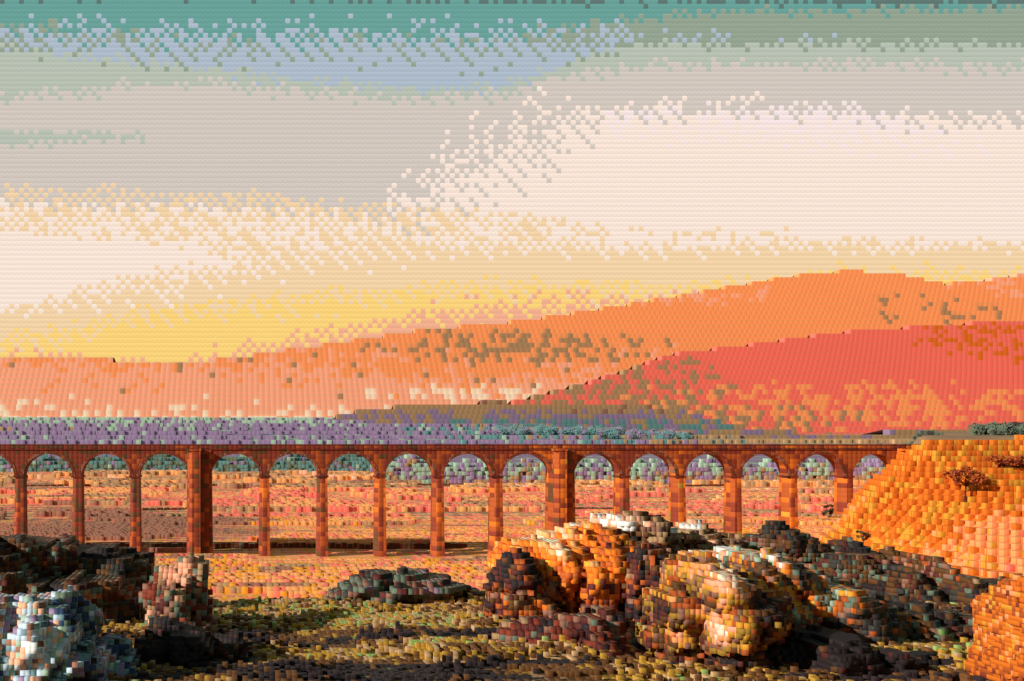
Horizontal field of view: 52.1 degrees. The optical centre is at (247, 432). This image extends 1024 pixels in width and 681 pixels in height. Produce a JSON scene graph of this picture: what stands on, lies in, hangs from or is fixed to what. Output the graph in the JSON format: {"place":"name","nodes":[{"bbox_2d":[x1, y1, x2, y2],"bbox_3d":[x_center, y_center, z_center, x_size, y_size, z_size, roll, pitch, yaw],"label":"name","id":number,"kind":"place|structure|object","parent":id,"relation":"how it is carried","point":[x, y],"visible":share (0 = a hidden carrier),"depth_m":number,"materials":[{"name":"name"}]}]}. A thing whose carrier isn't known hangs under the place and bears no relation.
{"place":"outdoors","nodes":[
{"label":"outdoors","id":0,"kind":"place"},
{"bbox_2d":[0,426,1022,680],"bbox_3d":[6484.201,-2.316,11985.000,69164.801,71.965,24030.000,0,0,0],"label":"ground","id":1,"kind":"structure","parent":0,"point":[606,502],"depth_m":379.89,"materials":[{"name":"orange plant"}]},
{"bbox_2d":[0,585,141,680],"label":"boulder","id":2,"kind":"object","parent":1,"relation":"on","point":[50,636],"visible":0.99,"depth_m":7.60,"materials":[{"name":"grey stone"}]},
{"bbox_2d":[0,533,154,624],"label":"boulder","id":3,"kind":"object","parent":1,"relation":"on","point":[109,579],"visible":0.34,"depth_m":11.07,"materials":[{"name":"stone"}]},
{"bbox_2d":[85,542,186,546],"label":"stone wall","id":4,"kind":"structure","parent":1,"relation":"on","point":[121,544],"depth_m":284.10,"materials":[{"name":"brown stone"}]},
{"bbox_2d":[139,552,217,632],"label":"boulder","id":5,"kind":"object","parent":1,"relation":"on","point":[180,591],"visible":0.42,"depth_m":9.90,"materials":[{"name":"brown stone"}]},
{"bbox_2d":[134,616,257,669],"bbox_3d":[-0.105,2.204,8.784,1.888,1.091,1.175,0,0,0],"label":"boulder","id":6,"kind":"object","parent":1,"relation":"on","point":[188,645],"visible":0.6,"depth_m":8.62,"materials":[{"name":"black stone"}]},
{"bbox_2d":[0,454,450,471],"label":"wood","id":7,"kind":"object","parent":1,"relation":"on","point":[50,463],"visible":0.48,"depth_m":828.83,"materials":[{"name":"green plant"}]},
{"bbox_2d":[215,542,466,548],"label":"stone wall","id":8,"kind":"structure","parent":1,"relation":"on","point":[246,545],"depth_m":281.86,"materials":[{"name":"brown stone"}]},
{"bbox_2d":[27,483,723,486],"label":"stone wall","id":9,"kind":"structure","parent":1,"relation":"on","point":[63,485],"depth_m":606.64,"materials":[{"name":"red stone"}]},
{"bbox_2d":[141,507,632,509],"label":"stone wall","id":10,"kind":"structure","parent":1,"relation":"on","point":[182,508],"depth_m":422.92,"materials":[{"name":"red stone"}]},
{"bbox_2d":[324,566,484,603],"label":"boulder","id":11,"kind":"object","parent":1,"relation":"on","point":[403,584],"visible":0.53,"depth_m":11.95,"materials":[{"name":"grey stone"}]},
{"bbox_2d":[0,516,840,601],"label":"pasture","id":12,"kind":"structure","parent":1,"relation":"on","point":[236,572],"depth_m":296.88,"materials":[{"name":"plant"}]},
{"bbox_2d":[0,487,862,519],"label":"pasture","id":13,"kind":"structure","parent":1,"relation":"on","point":[288,499],"depth_m":447.46,"materials":[{"name":"plant"}]},
{"bbox_2d":[0,470,867,490],"bbox_3d":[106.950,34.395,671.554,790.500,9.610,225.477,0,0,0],"label":"pasture","id":14,"kind":"structure","parent":1,"relation":"on","point":[121,478],"depth_m":619.46,"materials":[{"name":"plant"}]},
{"bbox_2d":[0,417,911,443],"bbox_3d":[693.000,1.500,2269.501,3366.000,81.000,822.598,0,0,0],"label":"heather","id":15,"kind":"object","parent":1,"relation":"on","point":[37,430],"visible":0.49,"depth_m":2101.52,"materials":[{"name":"purple plant"}]},
{"bbox_2d":[0,444,920,556],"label":"railway viaduct","id":16,"kind":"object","parent":1,"relation":"on","point":[559,461],"visible":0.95,"depth_m":264.98,"materials":[{"name":"stone"}]},
{"bbox_2d":[479,547,569,618],"bbox_3d":[2.961,1.725,10.418,1.045,1.045,0.896,0,0,0],"label":"boulder","id":17,"kind":"object","parent":1,"relation":"on","point":[516,586],"visible":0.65,"depth_m":10.12,"materials":[{"name":"brown stone"}]},
{"bbox_2d":[98,589,993,680],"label":"grass","id":18,"kind":"structure","parent":1,"relation":"on","point":[469,648],"depth_m":8.50,"materials":[{"name":"yellow plant"}]},
{"bbox_2d":[487,522,641,612],"bbox_3d":[3.595,1.982,11.021,1.825,1.932,1.825,0,0,0],"label":"boulder","id":19,"kind":"object","parent":1,"relation":"on","point":[585,564],"visible":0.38,"depth_m":10.38,"materials":[{"name":"orange stone"}]},
{"bbox_2d":[491,605,647,657],"bbox_3d":[3.099,2.137,8.906,1.690,1.076,1.178,0,0,0],"label":"boulder","id":20,"kind":"object","parent":1,"relation":"on","point":[597,628],"visible":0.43,"depth_m":8.91,"materials":[{"name":"stone"}]},
{"bbox_2d":[485,423,690,438],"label":"wood","id":21,"kind":"object","parent":1,"relation":"on","point":[539,429],"visible":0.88,"depth_m":2121.98,"materials":[{"name":"green plant"}]},
{"bbox_2d":[569,511,685,553],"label":"boulder","id":22,"kind":"object","parent":1,"relation":"on","point":[642,526],"visible":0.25,"depth_m":11.97,"materials":[{"name":"white stone"}]},
{"bbox_2d":[386,454,885,483],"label":"wood","id":23,"kind":"object","parent":1,"relation":"on","point":[467,470],"visible":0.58,"depth_m":638.97,"materials":[{"name":"multicoloured plant"}]},
{"bbox_2d":[618,542,670,624],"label":"boulder","id":24,"kind":"object","parent":1,"relation":"on","point":[645,562],"visible":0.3,"depth_m":10.12,"materials":[{"name":"brown stone"}]},
{"bbox_2d":[670,519,747,550],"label":"boulder","id":25,"kind":"object","parent":1,"relation":"on","point":[698,535],"visible":0.35,"depth_m":12.59,"materials":[{"name":"brown stone"}]},
{"bbox_2d":[637,550,801,672],"bbox_3d":[4.174,1.980,8.816,1.607,1.888,1.607,0,0,-37],"label":"boulder","id":26,"kind":"object","parent":1,"relation":"on","point":[702,606],"visible":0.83,"depth_m":8.31,"materials":[{"name":"brown stone"}]},
{"bbox_2d":[741,520,827,563],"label":"boulder","id":27,"kind":"object","parent":1,"relation":"on","point":[787,541],"visible":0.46,"depth_m":12.85,"materials":[{"name":"brown stone"}]},
{"bbox_2d":[705,546,934,644],"bbox_3d":[5.469,2.087,9.843,2.225,1.946,2.132,0,0,0],"label":"boulder","id":28,"kind":"object","parent":1,"relation":"on","point":[820,597],"visible":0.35,"depth_m":9.01,"materials":[{"name":"brown stone"}]},
{"bbox_2d":[821,503,833,517],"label":"shrub","id":29,"kind":"object","parent":1,"relation":"on","point":[830,511],"visible":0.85,"depth_m":368.94,"materials":[{"name":"black plant"}]},
{"bbox_2d":[856,530,869,541],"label":"shrub","id":30,"kind":"object","parent":1,"relation":"on","point":[863,533],"visible":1,"depth_m":239.91,"materials":[{"name":"brown plant"}]},
{"bbox_2d":[782,624,963,678],"bbox_3d":[5.339,2.184,8.450,1.769,1.049,1.346,0,0,-28],"label":"boulder","id":31,"kind":"object","parent":1,"relation":"on","point":[809,646],"visible":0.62,"depth_m":8.09,"materials":[{"name":"black stone"}]},
{"bbox_2d":[812,536,1005,605],"bbox_3d":[8.694,2.546,12.443,3.649,2.308,2.200,0,0,0],"label":"boulder","id":32,"kind":"object","parent":1,"relation":"on","point":[891,570],"visible":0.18,"depth_m":12.26,"materials":[{"name":"grey stone"}]},
{"bbox_2d":[816,435,1023,578],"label":"embankment grass","id":33,"kind":"structure","parent":1,"relation":"on","point":[879,494],"depth_m":234.32,"materials":[{"name":"orange plant"}]},
{"bbox_2d":[941,463,987,501],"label":"deciduous tree","id":34,"kind":"object","parent":33,"relation":"on","point":[967,472],"visible":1,"depth_m":229.67,"materials":[{"name":"orange plant"}]},
{"bbox_2d":[870,594,973,641],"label":"boulder","id":35,"kind":"object","parent":1,"relation":"on","point":[949,623],"visible":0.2,"depth_m":9.38,"materials":[{"name":"grey stone"}]},
{"bbox_2d":[908,430,943,443],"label":"wood","id":36,"kind":"object","parent":1,"relation":"on","point":[927,432],"visible":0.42,"depth_m":512.31,"materials":[{"name":"green plant"}]},
{"bbox_2d":[964,571,1023,680],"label":"boulder","id":37,"kind":"object","parent":1,"relation":"on","point":[996,651],"visible":0.97,"depth_m":7.41,"materials":[{"name":"orange stone"}]},
{"bbox_2d":[967,421,1023,434],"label":"wood","id":38,"kind":"object","parent":1,"relation":"on","point":[1010,428],"visible":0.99,"depth_m":476.75,"materials":[{"name":"green plant"}]},
{"bbox_2d":[984,454,1023,467],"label":"shrub","id":39,"kind":"object","parent":1,"relation":"on","point":[1017,461],"visible":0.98,"depth_m":236.11,"materials":[{"name":"orange plant"}]},
{"bbox_2d":[0,269,1023,416],"bbox_3d":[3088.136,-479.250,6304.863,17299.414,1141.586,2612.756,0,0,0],"label":"hill","id":40,"kind":"structure","parent":0,"point":[510,360],"depth_m":5412.28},
{"bbox_2d":[0,0,1023,361],"label":"sky","id":41,"kind":"structure","parent":0,"point":[181,180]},
{"bbox_2d":[327,400,971,438],"bbox_3d":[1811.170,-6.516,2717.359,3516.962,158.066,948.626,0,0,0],"label":"hill","id":42,"kind":"structure","parent":0,"point":[626,417],"depth_m":2496.35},
{"bbox_2d":[507,321,1023,433],"bbox_3d":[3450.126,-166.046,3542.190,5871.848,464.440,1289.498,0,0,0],"label":"hill","id":43,"kind":"structure","parent":0,"point":[922,377],"depth_m":3112.28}
]}

